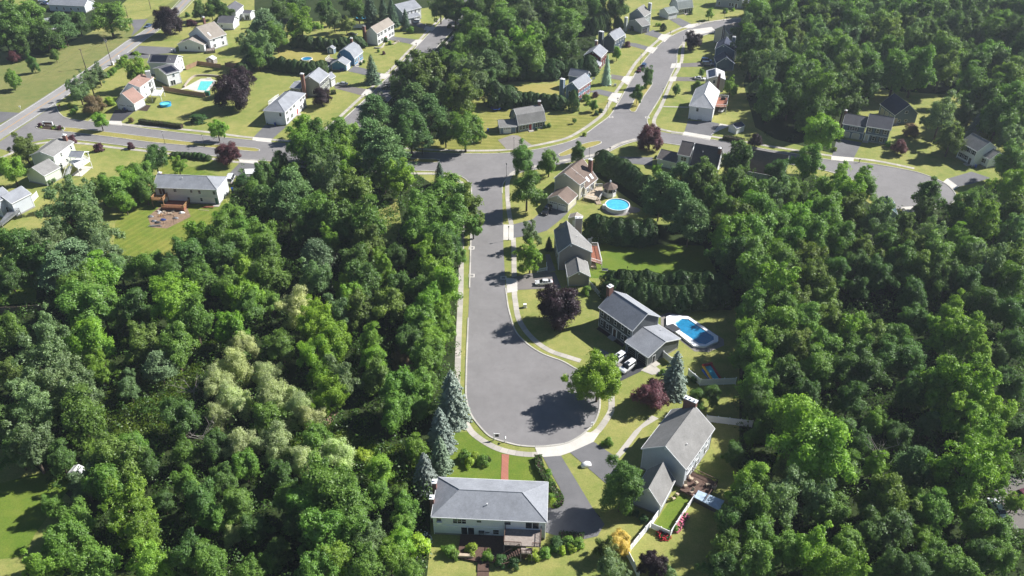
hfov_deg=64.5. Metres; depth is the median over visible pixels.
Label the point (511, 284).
driveway apron
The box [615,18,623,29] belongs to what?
arborvitae
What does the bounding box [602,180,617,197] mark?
gazebo
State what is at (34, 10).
maple tree
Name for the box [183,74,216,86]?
retaining wall
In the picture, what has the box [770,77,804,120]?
oak tree
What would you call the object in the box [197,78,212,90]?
inground pool
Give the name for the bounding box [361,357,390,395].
oak tree
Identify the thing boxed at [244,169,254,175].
car canopy
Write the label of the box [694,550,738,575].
maple tree
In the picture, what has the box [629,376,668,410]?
red maple
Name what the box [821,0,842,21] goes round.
maple tree
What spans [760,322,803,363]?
maple tree
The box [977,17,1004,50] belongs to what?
maple tree
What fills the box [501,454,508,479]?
brick path
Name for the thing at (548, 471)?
shrub
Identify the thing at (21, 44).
oak tree
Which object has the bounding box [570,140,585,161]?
street tree
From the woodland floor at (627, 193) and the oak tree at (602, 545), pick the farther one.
the woodland floor at (627, 193)
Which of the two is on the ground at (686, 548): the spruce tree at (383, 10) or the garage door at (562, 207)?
the spruce tree at (383, 10)
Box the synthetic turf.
[655,492,690,528]
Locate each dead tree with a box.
[170,375,200,401]
[187,416,213,439]
[864,434,900,475]
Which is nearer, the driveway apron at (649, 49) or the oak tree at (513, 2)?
the driveway apron at (649, 49)
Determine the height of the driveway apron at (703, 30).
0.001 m
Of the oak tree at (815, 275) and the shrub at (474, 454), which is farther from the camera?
the oak tree at (815, 275)
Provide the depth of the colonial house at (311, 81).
316.65 m
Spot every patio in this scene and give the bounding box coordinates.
[148,207,190,227]
[181,78,215,91]
[641,365,659,374]
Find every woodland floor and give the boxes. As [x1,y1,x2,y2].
[0,0,125,55]
[0,143,459,575]
[245,0,439,48]
[374,0,595,138]
[592,169,675,220]
[656,223,715,245]
[691,172,1023,575]
[743,1,973,152]
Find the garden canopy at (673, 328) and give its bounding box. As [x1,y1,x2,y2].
[664,324,680,336]
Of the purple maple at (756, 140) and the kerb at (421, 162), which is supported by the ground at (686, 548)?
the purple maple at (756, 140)
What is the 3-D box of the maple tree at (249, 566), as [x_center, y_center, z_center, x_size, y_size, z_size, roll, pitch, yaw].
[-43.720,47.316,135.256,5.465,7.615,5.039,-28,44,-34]
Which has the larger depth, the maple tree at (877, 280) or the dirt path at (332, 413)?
the maple tree at (877, 280)
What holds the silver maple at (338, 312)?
on the woodland floor at (372, 430)
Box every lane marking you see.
[0,0,179,125]
[2,7,179,130]
[6,0,186,128]
[11,4,189,131]
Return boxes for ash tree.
[19,548,64,575]
[80,436,96,456]
[85,348,121,385]
[100,472,160,536]
[116,50,150,79]
[118,498,162,549]
[124,537,176,575]
[169,155,187,174]
[222,251,255,282]
[284,2,323,37]
[319,221,344,252]
[329,250,339,263]
[331,271,348,300]
[332,128,361,175]
[336,151,356,184]
[368,245,385,266]
[370,155,392,193]
[373,253,396,292]
[385,157,416,200]
[406,232,436,272]
[433,295,455,324]
[509,25,541,57]
[512,237,542,273]
[651,163,662,177]
[723,74,737,98]
[754,259,800,307]
[793,519,833,575]
[803,58,829,86]
[812,545,872,575]
[829,160,852,184]
[830,173,867,205]
[832,310,871,346]
[919,352,997,408]
[923,314,958,355]
[924,430,997,509]
[929,463,960,491]
[933,387,979,437]
[934,288,971,329]
[939,361,1003,422]
[942,399,1004,450]
[943,310,987,363]
[948,491,980,518]
[963,198,1003,239]
[965,337,992,372]
[971,435,1021,496]
[975,390,1019,435]
[1004,490,1023,512]
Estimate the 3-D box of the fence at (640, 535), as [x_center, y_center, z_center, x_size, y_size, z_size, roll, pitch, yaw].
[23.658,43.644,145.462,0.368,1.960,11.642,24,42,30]
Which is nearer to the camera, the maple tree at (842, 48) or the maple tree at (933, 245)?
the maple tree at (933, 245)
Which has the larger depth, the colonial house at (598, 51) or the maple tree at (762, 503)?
the colonial house at (598, 51)
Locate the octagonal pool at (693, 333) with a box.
[666,314,717,347]
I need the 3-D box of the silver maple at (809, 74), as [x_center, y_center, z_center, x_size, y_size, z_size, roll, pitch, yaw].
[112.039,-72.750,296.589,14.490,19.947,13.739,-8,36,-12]
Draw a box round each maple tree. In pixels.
[0,28,11,50]
[0,155,27,186]
[0,225,36,276]
[0,259,27,291]
[0,312,29,349]
[0,428,29,470]
[3,68,21,90]
[13,0,48,33]
[25,239,51,274]
[40,494,68,518]
[40,512,94,573]
[46,437,77,476]
[49,49,59,62]
[53,275,112,327]
[54,259,110,315]
[54,497,95,534]
[58,382,108,448]
[59,316,116,363]
[63,535,122,575]
[69,10,90,34]
[80,285,124,331]
[81,461,124,504]
[84,249,123,298]
[88,1,132,37]
[90,112,109,130]
[96,174,136,211]
[115,165,139,201]
[116,191,136,214]
[117,286,152,324]
[118,430,154,461]
[124,160,154,179]
[126,248,163,277]
[132,174,157,204]
[137,448,161,483]
[142,144,168,172]
[147,320,200,371]
[148,271,183,303]
[148,277,201,330]
[152,489,176,514]
[155,249,187,277]
[159,393,203,438]
[168,235,211,268]
[168,432,201,471]
[168,463,200,494]
[168,526,212,575]
[178,293,215,345]
[180,254,221,300]
[182,219,209,246]
[182,476,217,519]
[190,538,229,575]
[197,501,231,533]
[199,427,230,464]
[200,213,232,250]
[204,3,215,19]
[204,236,251,276]
[205,0,223,6]
[206,119,229,141]
[210,267,241,310]
[211,211,232,228]
[213,309,250,345]
[218,201,248,229]
[220,228,253,259]
[221,486,254,524]
[227,275,265,313]
[230,447,259,481]
[232,215,260,238]
[232,552,267,575]
[235,289,267,327]
[238,512,277,545]
[244,175,258,201]
[245,231,284,266]
[246,248,291,292]
[247,45,271,70]
[247,219,277,241]
[249,401,293,436]
[250,159,273,184]
[250,184,276,219]
[257,551,278,575]
[258,288,280,315]
[260,327,295,365]
[263,457,297,488]
[265,20,288,52]
[269,162,303,193]
[270,149,287,170]
[271,481,301,514]
[280,506,305,543]
[284,123,315,166]
[284,485,318,535]
[285,0,305,11]
[288,117,324,145]
[291,207,318,243]
[292,113,310,128]
[293,542,340,575]
[296,506,349,557]
[298,190,332,234]
[298,419,332,455]
[300,447,362,514]
[302,129,333,171]
[314,0,338,25]
[318,538,353,575]
[321,116,353,150]
[326,470,373,516]
[336,223,354,250]
[336,280,364,309]
[339,505,381,559]
[340,121,358,144]
[343,260,382,301]
[345,541,388,575]
[348,1,366,23]
[348,193,388,255]
[359,321,385,355]
[359,344,388,367]
[363,453,395,485]
[368,478,393,510]
[374,535,407,575]
[378,364,420,411]
[380,389,412,433]
[384,241,409,271]
[384,270,411,301]
[387,525,416,556]
[388,73,412,98]
[389,511,415,531]
[390,489,421,525]
[391,483,407,502]
[393,322,423,356]
[393,555,424,575]
[394,110,428,156]
[399,198,442,247]
[402,270,433,300]
[403,187,449,222]
[403,432,429,462]
[404,302,439,332]
[407,366,433,408]
[408,395,437,420]
[409,335,437,371]
[413,280,451,316]
[417,220,455,250]
[419,254,452,289]
[420,319,448,354]
[421,171,464,215]
[425,370,441,394]
[427,337,445,372]
[431,192,473,236]
[431,234,455,267]
[431,265,462,302]
[435,121,454,147]
[437,0,464,24]
[437,225,462,260]
[437,314,456,345]
[438,47,467,84]
[445,110,484,151]
[450,33,470,55]
[452,7,490,38]
[454,248,466,267]
[461,27,491,61]
[463,214,482,238]
[476,66,496,86]
[478,129,486,141]
[486,1,523,37]
[509,169,549,211]
[516,39,545,71]
[525,0,538,7]
[526,21,549,48]
[535,148,558,176]
[547,6,585,36]
[550,0,572,21]
[585,0,607,16]
[587,99,598,109]
[612,46,621,60]
[672,83,680,95]
[686,387,706,409]
[693,80,701,88]
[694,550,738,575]
[698,69,705,75]
[702,383,721,407]
[703,236,747,280]
[705,8,713,19]
[705,527,743,565]
[707,211,752,256]
[708,192,741,226]
[713,503,744,541]
[719,439,745,467]
[721,482,753,529]
[723,459,771,500]
[727,332,757,375]
[729,251,771,292]
[729,487,775,536]
[730,30,760,53]
[731,514,775,554]
[731,538,775,575]
[732,208,777,249]
[733,175,770,202]
[733,316,774,348]
[733,358,775,407]
[734,228,773,270]
[734,287,767,323]
[734,554,761,575]
[735,49,763,79]
[736,22,760,52]
[740,189,769,216]
[741,382,772,421]
[743,419,770,446]
[744,0,775,19]
[747,338,779,367]
[753,393,783,427]
[760,199,791,253]
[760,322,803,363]
[761,283,798,324]
[763,158,788,184]
[763,416,859,488]
[764,303,798,335]
[764,396,779,432]
[765,225,805,255]
[766,238,801,284]
[766,393,822,448]
[770,0,802,27]
[770,529,798,571]
[777,48,805,82]
[780,200,814,237]
[781,65,806,110]
[781,177,809,205]
[785,143,825,181]
[787,301,821,345]
[787,376,821,408]
[790,211,832,256]
[796,71,841,117]
[798,342,836,389]
[801,44,816,58]
[801,111,844,149]
[803,12,823,35]
[806,189,844,232]
[806,325,844,361]
[808,175,839,198]
[809,34,837,60]
[810,491,851,527]
[817,409,838,436]
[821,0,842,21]
[822,48,862,77]
[823,220,856,258]
[824,257,850,288]
[826,523,867,569]
[827,22,861,48]
[827,28,858,68]
[828,351,859,391]
[830,380,871,417]
[834,448,863,489]
[835,72,856,92]
[836,0,866,21]
[837,0,871,36]
[838,416,856,442]
[843,426,873,462]
[844,248,871,280]
[844,276,869,301]
[849,42,884,73]
[850,0,878,14]
[851,504,905,555]
[853,347,892,393]
[854,64,884,97]
[854,164,873,181]
[857,496,888,518]
[857,564,881,575]
[859,170,878,200]
[860,406,888,436]
[861,252,900,296]
[861,449,889,477]
[864,7,902,35]
[864,41,884,62]
[871,332,913,378]
[872,545,913,575]
[876,0,897,10]
[877,45,912,96]
[877,322,910,348]
[877,505,915,548]
[880,33,906,62]
[881,418,913,451]
[884,0,918,24]
[891,370,927,414]
[893,274,928,310]
[893,335,926,379]
[896,465,922,486]
[897,302,934,336]
[902,44,937,97]
[903,484,936,509]
[909,486,953,536]
[909,551,934,575]
[910,523,933,550]
[916,366,946,414]
[918,15,936,33]
[921,536,959,575]
[922,0,950,23]
[923,228,964,267]
[931,10,964,35]
[931,30,969,83]
[936,190,980,225]
[937,544,984,575]
[944,221,968,251]
[944,264,983,299]
[948,0,988,10]
[953,98,981,130]
[954,60,989,105]
[955,234,987,269]
[958,45,992,77]
[958,497,994,544]
[961,283,999,324]
[964,536,996,572]
[967,185,998,217]
[976,37,1014,66]
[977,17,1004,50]
[979,509,1015,549]
[982,534,1021,574]
[983,9,1012,33]
[984,168,1023,202]
[987,294,1023,332]
[991,260,1023,299]
[993,138,1023,178]
[994,17,1023,47]
[995,365,1023,401]
[996,328,1023,360]
[997,77,1023,113]
[998,12,1020,25]
[1003,412,1023,447]
[1005,31,1023,61]
[1010,0,1023,16]
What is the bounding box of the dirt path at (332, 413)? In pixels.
[325,405,341,426]
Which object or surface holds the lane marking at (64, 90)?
on the highway
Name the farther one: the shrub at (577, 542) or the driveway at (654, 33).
the driveway at (654, 33)
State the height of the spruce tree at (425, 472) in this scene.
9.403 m
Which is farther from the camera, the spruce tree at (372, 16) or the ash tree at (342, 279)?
the spruce tree at (372, 16)
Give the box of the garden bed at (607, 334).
[597,327,623,346]
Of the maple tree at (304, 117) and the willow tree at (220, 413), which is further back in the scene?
the maple tree at (304, 117)
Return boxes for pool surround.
[661,313,723,351]
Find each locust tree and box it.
[295,293,334,338]
[296,334,337,384]
[298,317,352,363]
[310,370,350,416]
[560,348,621,401]
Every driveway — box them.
[0,112,17,122]
[109,110,133,120]
[121,52,148,58]
[130,46,176,54]
[131,19,146,34]
[230,162,254,176]
[254,125,285,138]
[334,85,365,94]
[348,66,380,74]
[388,37,415,43]
[411,23,431,28]
[498,135,530,148]
[510,272,560,289]
[513,208,567,237]
[543,456,603,538]
[570,442,633,499]
[590,89,613,96]
[606,352,644,380]
[611,74,623,79]
[620,157,652,165]
[630,43,647,49]
[645,30,660,37]
[670,18,690,26]
[676,77,705,80]
[681,62,713,66]
[685,121,718,135]
[832,138,860,157]
[948,172,988,185]
[994,475,1023,528]
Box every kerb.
[55,104,255,140]
[62,127,259,151]
[75,139,270,161]
[344,18,444,118]
[367,158,439,162]
[413,18,741,153]
[415,170,471,287]
[465,288,600,446]
[502,141,852,193]
[558,141,601,156]
[629,82,652,111]
[647,32,714,125]
[671,133,955,209]
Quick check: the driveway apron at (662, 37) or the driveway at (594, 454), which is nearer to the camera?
the driveway at (594, 454)
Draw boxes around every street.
[0,19,954,445]
[344,0,466,128]
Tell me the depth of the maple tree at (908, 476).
150.23 m
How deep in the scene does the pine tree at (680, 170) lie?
240.53 m
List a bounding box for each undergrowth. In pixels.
[0,125,1023,575]
[99,321,417,488]
[357,0,961,150]
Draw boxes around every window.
[452,519,466,523]
[493,529,498,534]
[849,126,857,130]
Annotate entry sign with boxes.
[42,121,52,125]
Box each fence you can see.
[0,305,42,312]
[31,191,38,200]
[162,86,205,96]
[185,60,220,69]
[225,62,236,66]
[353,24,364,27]
[589,281,600,298]
[627,552,639,575]
[630,507,660,549]
[651,495,694,535]
[663,351,671,362]
[688,369,736,385]
[706,415,752,426]
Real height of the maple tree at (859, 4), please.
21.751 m
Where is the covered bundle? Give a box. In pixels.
[581,461,591,467]
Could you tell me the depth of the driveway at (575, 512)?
150.49 m
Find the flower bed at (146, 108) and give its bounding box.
[139,105,150,110]
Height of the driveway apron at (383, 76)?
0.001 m
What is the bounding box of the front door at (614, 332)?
[612,327,616,337]
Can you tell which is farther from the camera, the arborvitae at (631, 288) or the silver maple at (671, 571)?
the arborvitae at (631, 288)
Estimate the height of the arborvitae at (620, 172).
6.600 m
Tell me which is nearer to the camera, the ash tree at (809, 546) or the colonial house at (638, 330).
the ash tree at (809, 546)
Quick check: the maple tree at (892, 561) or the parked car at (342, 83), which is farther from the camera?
the parked car at (342, 83)
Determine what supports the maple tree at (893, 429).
on the woodland floor at (949, 529)
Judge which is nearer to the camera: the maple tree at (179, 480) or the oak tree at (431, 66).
the maple tree at (179, 480)
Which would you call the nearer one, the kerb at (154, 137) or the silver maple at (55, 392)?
the silver maple at (55, 392)
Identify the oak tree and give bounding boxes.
[0,0,18,20]
[0,6,36,48]
[0,356,23,393]
[0,402,19,439]
[6,132,39,165]
[7,30,32,56]
[30,17,64,54]
[80,430,146,485]
[91,172,107,205]
[121,320,164,364]
[192,0,206,20]
[208,461,238,495]
[209,1,234,20]
[262,536,294,571]
[267,0,290,24]
[297,140,339,178]
[316,198,353,242]
[328,167,373,216]
[336,15,355,32]
[338,0,361,11]
[339,241,378,279]
[345,288,377,332]
[350,224,388,260]
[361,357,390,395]
[371,286,406,326]
[390,55,413,77]
[398,49,447,93]
[428,76,446,105]
[437,68,482,114]
[443,181,484,230]
[462,0,484,18]
[482,0,507,30]
[482,30,518,63]
[499,50,524,82]
[506,0,526,12]
[533,0,560,30]
[538,16,579,59]
[564,0,588,23]
[592,535,618,558]
[601,0,630,23]
[683,155,724,201]
[694,168,722,199]
[702,181,725,221]
[712,198,763,226]
[719,139,754,178]
[722,164,748,199]
[730,15,758,40]
[741,0,769,17]
[751,21,788,52]
[753,9,780,39]
[753,77,785,124]
[758,37,787,63]
[765,354,805,399]
[768,0,777,9]
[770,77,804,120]
[772,444,821,492]
[775,327,814,363]
[778,6,806,33]
[783,19,804,48]
[788,257,839,299]
[790,283,813,309]
[791,97,825,136]
[792,238,828,280]
[796,0,808,15]
[798,0,830,34]
[800,44,829,72]
[806,0,842,7]
[808,285,842,313]
[816,303,850,334]
[821,13,840,34]
[824,90,842,119]
[830,79,868,125]
[834,64,853,82]
[836,331,876,375]
[837,191,869,231]
[841,233,884,260]
[853,21,878,47]
[853,472,921,520]
[862,319,886,351]
[866,17,904,57]
[872,227,899,263]
[879,239,929,286]
[891,211,915,235]
[894,249,940,291]
[896,228,926,253]
[900,15,919,30]
[902,0,935,22]
[906,30,934,57]
[910,176,947,206]
[912,195,935,222]
[919,253,959,299]
[924,24,955,44]
[932,49,960,91]
[932,120,967,156]
[944,0,980,29]
[945,0,962,11]
[953,17,983,48]
[956,38,978,64]
[958,72,1009,113]
[962,10,983,31]
[975,91,1023,142]
[982,128,1001,139]
[984,48,1011,80]
[984,237,1023,271]
[987,0,1008,11]
[989,0,1021,18]
[989,55,1023,90]
[989,191,1023,227]
[992,106,1023,140]
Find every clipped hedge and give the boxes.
[138,118,182,128]
[534,454,564,508]
[559,530,584,543]
[722,134,744,141]
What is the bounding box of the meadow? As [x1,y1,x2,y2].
[0,0,180,124]
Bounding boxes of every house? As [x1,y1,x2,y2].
[0,186,34,227]
[26,134,92,185]
[48,0,94,12]
[116,70,164,110]
[147,54,184,86]
[151,171,229,210]
[177,16,227,53]
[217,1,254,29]
[263,91,306,125]
[290,67,335,97]
[325,37,362,70]
[362,18,394,45]
[391,0,421,23]
[429,477,548,575]
[497,100,545,133]
[547,158,603,211]
[554,216,601,285]
[559,68,591,101]
[583,39,607,71]
[598,27,625,52]
[598,284,680,366]
[623,2,651,33]
[633,395,717,515]
[656,140,722,171]
[659,0,693,19]
[688,81,728,121]
[705,68,725,91]
[713,22,740,43]
[714,36,736,70]
[716,0,748,8]
[747,149,788,182]
[840,109,894,143]
[878,93,918,125]
[881,195,897,222]
[956,133,1002,167]
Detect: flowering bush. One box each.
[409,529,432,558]
[655,530,671,540]
[671,512,689,532]
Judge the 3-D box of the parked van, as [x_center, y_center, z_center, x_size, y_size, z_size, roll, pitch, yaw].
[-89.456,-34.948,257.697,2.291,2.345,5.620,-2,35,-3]
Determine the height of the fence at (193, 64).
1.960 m
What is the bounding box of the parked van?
[227,173,234,183]
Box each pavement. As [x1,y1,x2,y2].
[0,142,614,456]
[89,17,739,151]
[324,18,441,129]
[505,138,636,362]
[652,42,913,168]
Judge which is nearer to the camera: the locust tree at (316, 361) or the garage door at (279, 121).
the locust tree at (316, 361)
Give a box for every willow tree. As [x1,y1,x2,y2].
[202,362,242,402]
[205,402,233,431]
[213,346,254,386]
[216,381,254,421]
[221,426,263,460]
[222,524,240,549]
[225,330,260,357]
[250,420,294,464]
[252,360,284,386]
[255,370,296,421]
[274,284,309,329]
[278,385,310,435]
[286,443,325,481]
[298,405,325,429]
[321,435,356,469]
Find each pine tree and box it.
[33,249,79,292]
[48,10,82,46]
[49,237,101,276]
[141,350,179,384]
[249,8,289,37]
[262,181,307,230]
[275,166,313,211]
[298,237,337,275]
[351,117,383,159]
[356,93,392,123]
[356,126,417,186]
[387,97,426,130]
[394,82,429,118]
[411,125,435,155]
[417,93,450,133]
[475,49,507,77]
[637,170,678,221]
[653,181,701,222]
[664,197,714,246]
[668,161,695,191]
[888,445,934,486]
[913,410,947,440]
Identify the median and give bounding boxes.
[37,124,61,130]
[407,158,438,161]
[559,141,600,155]
[630,85,650,110]
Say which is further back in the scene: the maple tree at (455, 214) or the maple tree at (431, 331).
the maple tree at (455, 214)
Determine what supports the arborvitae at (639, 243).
on the woodland floor at (667, 237)
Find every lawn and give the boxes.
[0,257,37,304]
[0,471,71,558]
[114,159,225,256]
[148,94,214,128]
[207,68,293,128]
[278,43,332,61]
[376,199,400,244]
[422,100,608,152]
[427,529,648,575]
[440,432,555,482]
[507,278,602,357]
[513,83,558,92]
[589,243,716,277]
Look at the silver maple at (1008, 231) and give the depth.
219.32 m
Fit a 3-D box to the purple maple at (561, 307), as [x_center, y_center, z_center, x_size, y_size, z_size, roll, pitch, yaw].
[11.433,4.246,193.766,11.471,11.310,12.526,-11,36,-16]
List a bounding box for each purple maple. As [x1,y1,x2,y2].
[152,5,184,35]
[209,72,250,109]
[226,65,256,87]
[311,86,331,106]
[535,282,581,331]
[636,550,669,575]
[684,30,702,50]
[747,132,762,146]
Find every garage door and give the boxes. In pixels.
[127,105,133,110]
[267,118,274,123]
[276,119,283,124]
[503,128,510,133]
[549,201,556,208]
[558,203,565,211]
[627,346,635,357]
[637,353,646,364]
[690,114,697,119]
[702,115,709,120]
[842,131,849,137]
[851,133,859,139]
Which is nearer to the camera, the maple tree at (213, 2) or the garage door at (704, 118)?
the garage door at (704, 118)
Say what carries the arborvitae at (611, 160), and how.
on the woodland floor at (627, 193)
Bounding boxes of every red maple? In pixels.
[6,50,22,61]
[213,141,241,164]
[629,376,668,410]
[636,123,663,151]
[890,139,907,154]
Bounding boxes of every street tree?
[25,53,40,72]
[510,138,533,177]
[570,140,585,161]
[598,454,645,515]
[629,84,643,103]
[641,65,653,87]
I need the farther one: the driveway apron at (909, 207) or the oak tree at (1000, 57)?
the oak tree at (1000, 57)
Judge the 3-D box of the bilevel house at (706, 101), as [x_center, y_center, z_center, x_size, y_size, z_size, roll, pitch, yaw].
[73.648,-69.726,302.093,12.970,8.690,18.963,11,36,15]
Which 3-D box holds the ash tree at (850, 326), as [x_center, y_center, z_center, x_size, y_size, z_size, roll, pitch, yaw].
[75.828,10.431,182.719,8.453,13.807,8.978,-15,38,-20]
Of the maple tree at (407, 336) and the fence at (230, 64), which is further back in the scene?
the fence at (230, 64)
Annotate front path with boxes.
[537,254,555,272]
[600,349,623,366]
[616,415,658,457]
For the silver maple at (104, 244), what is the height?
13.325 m
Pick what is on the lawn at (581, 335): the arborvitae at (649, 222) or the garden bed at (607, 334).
the garden bed at (607, 334)
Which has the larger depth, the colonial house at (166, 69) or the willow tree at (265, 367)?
the colonial house at (166, 69)
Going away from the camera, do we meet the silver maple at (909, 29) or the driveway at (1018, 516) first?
the driveway at (1018, 516)
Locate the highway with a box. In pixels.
[0,0,190,139]
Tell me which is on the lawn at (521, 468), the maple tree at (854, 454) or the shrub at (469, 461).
the shrub at (469, 461)
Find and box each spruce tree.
[362,0,379,28]
[364,54,381,85]
[378,0,388,22]
[387,0,400,27]
[400,9,410,31]
[412,452,437,496]
[426,407,458,455]
[430,436,454,477]
[433,162,444,184]
[434,369,472,432]
[545,237,552,251]
[600,54,611,85]
[660,351,687,402]
[962,113,981,138]
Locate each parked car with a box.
[336,81,347,85]
[535,279,552,285]
[541,204,551,214]
[616,350,626,365]
[619,358,636,373]
[694,76,705,80]
[701,57,711,61]
[702,61,712,65]
[987,498,1006,518]
[1010,488,1023,500]
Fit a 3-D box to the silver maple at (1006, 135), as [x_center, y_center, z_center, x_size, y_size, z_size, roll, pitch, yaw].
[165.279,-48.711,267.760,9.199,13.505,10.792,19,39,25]
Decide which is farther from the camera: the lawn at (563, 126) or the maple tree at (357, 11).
the maple tree at (357, 11)
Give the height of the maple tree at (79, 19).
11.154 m
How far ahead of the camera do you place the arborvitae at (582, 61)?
332.33 m
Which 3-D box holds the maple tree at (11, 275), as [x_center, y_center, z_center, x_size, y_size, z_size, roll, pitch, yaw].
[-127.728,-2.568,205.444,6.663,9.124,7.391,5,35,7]
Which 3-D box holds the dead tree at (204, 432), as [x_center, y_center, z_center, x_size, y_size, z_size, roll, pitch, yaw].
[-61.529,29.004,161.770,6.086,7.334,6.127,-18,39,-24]
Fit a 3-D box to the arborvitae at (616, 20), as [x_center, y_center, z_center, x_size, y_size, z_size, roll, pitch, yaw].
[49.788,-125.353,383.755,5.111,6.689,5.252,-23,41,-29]
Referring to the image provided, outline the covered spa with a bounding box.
[694,490,723,512]
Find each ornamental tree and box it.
[82,94,106,113]
[390,349,413,370]
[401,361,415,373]
[610,526,630,556]
[902,123,919,136]
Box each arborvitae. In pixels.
[186,152,194,159]
[196,152,203,159]
[198,153,207,160]
[205,154,212,160]
[233,62,247,76]
[240,57,254,71]
[241,61,250,70]
[262,57,271,69]
[267,56,274,70]
[271,58,280,70]
[276,56,286,71]
[278,59,289,72]
[283,59,294,73]
[288,37,299,48]
[290,59,298,73]
[293,34,302,48]
[294,61,305,74]
[298,35,307,49]
[298,61,307,74]
[302,35,314,50]
[303,62,313,74]
[310,60,315,70]
[311,38,318,50]
[313,36,324,51]
[315,61,322,69]
[318,60,328,71]
[320,38,327,50]
[323,39,334,50]
[332,39,340,51]
[336,37,346,50]
[352,35,360,45]
[355,36,367,47]
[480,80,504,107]
[490,85,513,108]
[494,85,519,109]
[495,76,506,81]
[510,61,523,81]
[513,91,524,106]
[518,92,529,106]
[519,60,529,80]
[523,63,536,80]
[525,91,536,105]
[529,63,548,80]
[531,93,540,104]
[537,93,546,106]
[539,62,552,80]
[541,94,554,109]
[546,58,561,79]
[549,93,561,110]
[551,60,568,78]
[552,95,568,110]
[562,59,571,76]
[566,59,580,76]
[566,89,579,111]
[575,58,589,69]
[579,20,586,34]
[581,17,589,34]
[582,213,601,241]
[583,54,600,75]
[584,18,592,35]
[588,216,610,243]
[591,15,597,35]
[593,149,605,172]
[593,150,614,173]
[593,218,614,244]
[594,17,599,34]
[596,14,603,31]
[597,270,616,290]
[598,278,619,299]
[600,156,612,176]
[601,15,605,30]
[603,13,608,31]
[603,157,619,179]
[605,12,611,30]
[605,217,617,240]
[607,156,619,167]
[608,157,631,182]
[610,217,627,246]
[610,269,625,279]
[613,16,619,29]
[614,279,631,294]
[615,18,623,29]
[615,163,629,185]
[615,219,632,246]
[616,218,643,247]
[617,164,636,186]
[619,270,633,281]
[620,166,640,189]
[622,282,637,299]
[625,170,642,188]
[627,173,641,191]
[628,174,648,195]
[629,221,643,247]
[629,221,655,248]
[631,270,637,280]
[632,281,651,306]
[634,270,648,282]
[636,175,654,196]
[637,178,651,197]
[639,218,659,245]
[640,282,659,310]
[642,269,656,281]
[647,284,665,311]
[648,272,658,282]
[655,273,668,284]
[655,285,676,311]
[657,273,669,285]
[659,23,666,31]
[666,271,679,285]
[666,284,680,312]
[670,269,689,285]
[672,284,696,313]
[679,271,691,283]
[681,283,701,312]
[688,273,698,283]
[693,272,708,284]
[693,284,710,311]
[698,270,714,284]
[700,284,720,311]
[705,274,718,282]
[709,283,724,309]
[712,282,737,309]
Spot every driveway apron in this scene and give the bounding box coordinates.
[109,121,121,125]
[239,159,257,163]
[252,137,271,141]
[361,89,372,95]
[380,73,389,78]
[411,40,422,45]
[424,27,435,30]
[503,224,513,239]
[506,278,517,292]
[535,432,598,456]
[608,93,621,102]
[621,76,633,84]
[645,47,656,52]
[658,34,670,41]
[670,63,680,67]
[683,24,700,27]
[683,131,710,139]
[687,27,714,33]
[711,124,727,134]
[831,156,853,160]
[901,206,914,212]
[943,178,958,189]
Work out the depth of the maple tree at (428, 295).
188.96 m
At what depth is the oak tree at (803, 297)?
191.33 m
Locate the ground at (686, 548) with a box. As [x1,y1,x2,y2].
[0,0,1023,575]
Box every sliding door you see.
[158,188,165,194]
[461,527,474,534]
[525,523,538,528]
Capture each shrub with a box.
[56,41,66,47]
[68,134,76,142]
[93,142,104,151]
[103,97,116,105]
[109,67,116,72]
[127,142,134,149]
[186,19,197,26]
[189,113,206,124]
[236,173,249,185]
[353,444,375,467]
[406,26,414,32]
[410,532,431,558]
[439,544,455,557]
[450,549,458,560]
[458,448,470,463]
[463,457,475,469]
[464,542,478,556]
[471,450,479,460]
[476,453,489,466]
[480,548,494,561]
[494,554,506,568]
[506,556,519,570]
[527,548,540,561]
[539,546,550,559]
[546,468,552,474]
[548,493,555,500]
[549,498,556,507]
[549,534,567,552]
[549,543,558,552]
[558,545,565,555]
[562,535,573,548]
[567,543,576,553]
[573,536,584,549]
[581,285,590,295]
[582,93,590,101]
[592,91,598,97]
[601,437,613,446]
[624,41,630,47]
[632,509,639,517]
[639,513,647,523]
[690,376,697,383]
[884,141,890,147]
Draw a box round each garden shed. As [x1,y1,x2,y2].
[69,464,84,477]
[206,55,216,62]
[327,45,335,53]
[568,212,582,225]
[728,121,744,133]
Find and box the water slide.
[702,362,720,378]
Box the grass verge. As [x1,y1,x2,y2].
[64,127,258,150]
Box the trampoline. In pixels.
[491,104,500,111]
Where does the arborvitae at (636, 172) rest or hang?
on the woodland floor at (627, 193)
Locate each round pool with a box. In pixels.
[160,101,170,107]
[301,57,311,61]
[602,198,639,215]
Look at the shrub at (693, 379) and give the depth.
179.22 m
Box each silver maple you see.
[1,420,56,473]
[4,378,61,422]
[11,330,71,388]
[11,398,57,431]
[29,215,70,255]
[32,302,71,351]
[34,184,95,239]
[37,351,80,409]
[45,174,77,201]
[57,365,104,413]
[59,177,101,213]
[64,74,90,104]
[65,459,96,503]
[72,200,125,245]
[78,68,100,95]
[87,60,106,85]
[87,226,122,265]
[107,252,136,288]
[116,367,140,402]
[234,28,258,55]
[245,29,275,65]
[299,257,332,300]
[304,152,342,198]
[322,293,351,325]
[323,354,364,403]
[325,11,341,32]
[353,517,386,549]
[372,119,400,143]
[427,0,445,23]
[450,55,488,100]
[500,0,538,35]
[521,219,542,245]
[595,547,632,575]
[656,563,676,575]
[737,11,755,41]
[746,60,776,93]
[748,38,786,82]
[762,463,806,531]
[767,174,791,207]
[785,36,810,63]
[797,61,833,90]
[797,477,836,523]
[805,14,836,48]
[853,195,895,232]
[861,217,898,243]
[865,0,887,25]
[903,17,925,46]
[914,215,946,243]
[919,88,962,140]
[965,241,1008,288]
[970,0,996,26]
[991,344,1013,366]
[995,120,1023,149]
[996,212,1023,249]
[1014,49,1023,72]

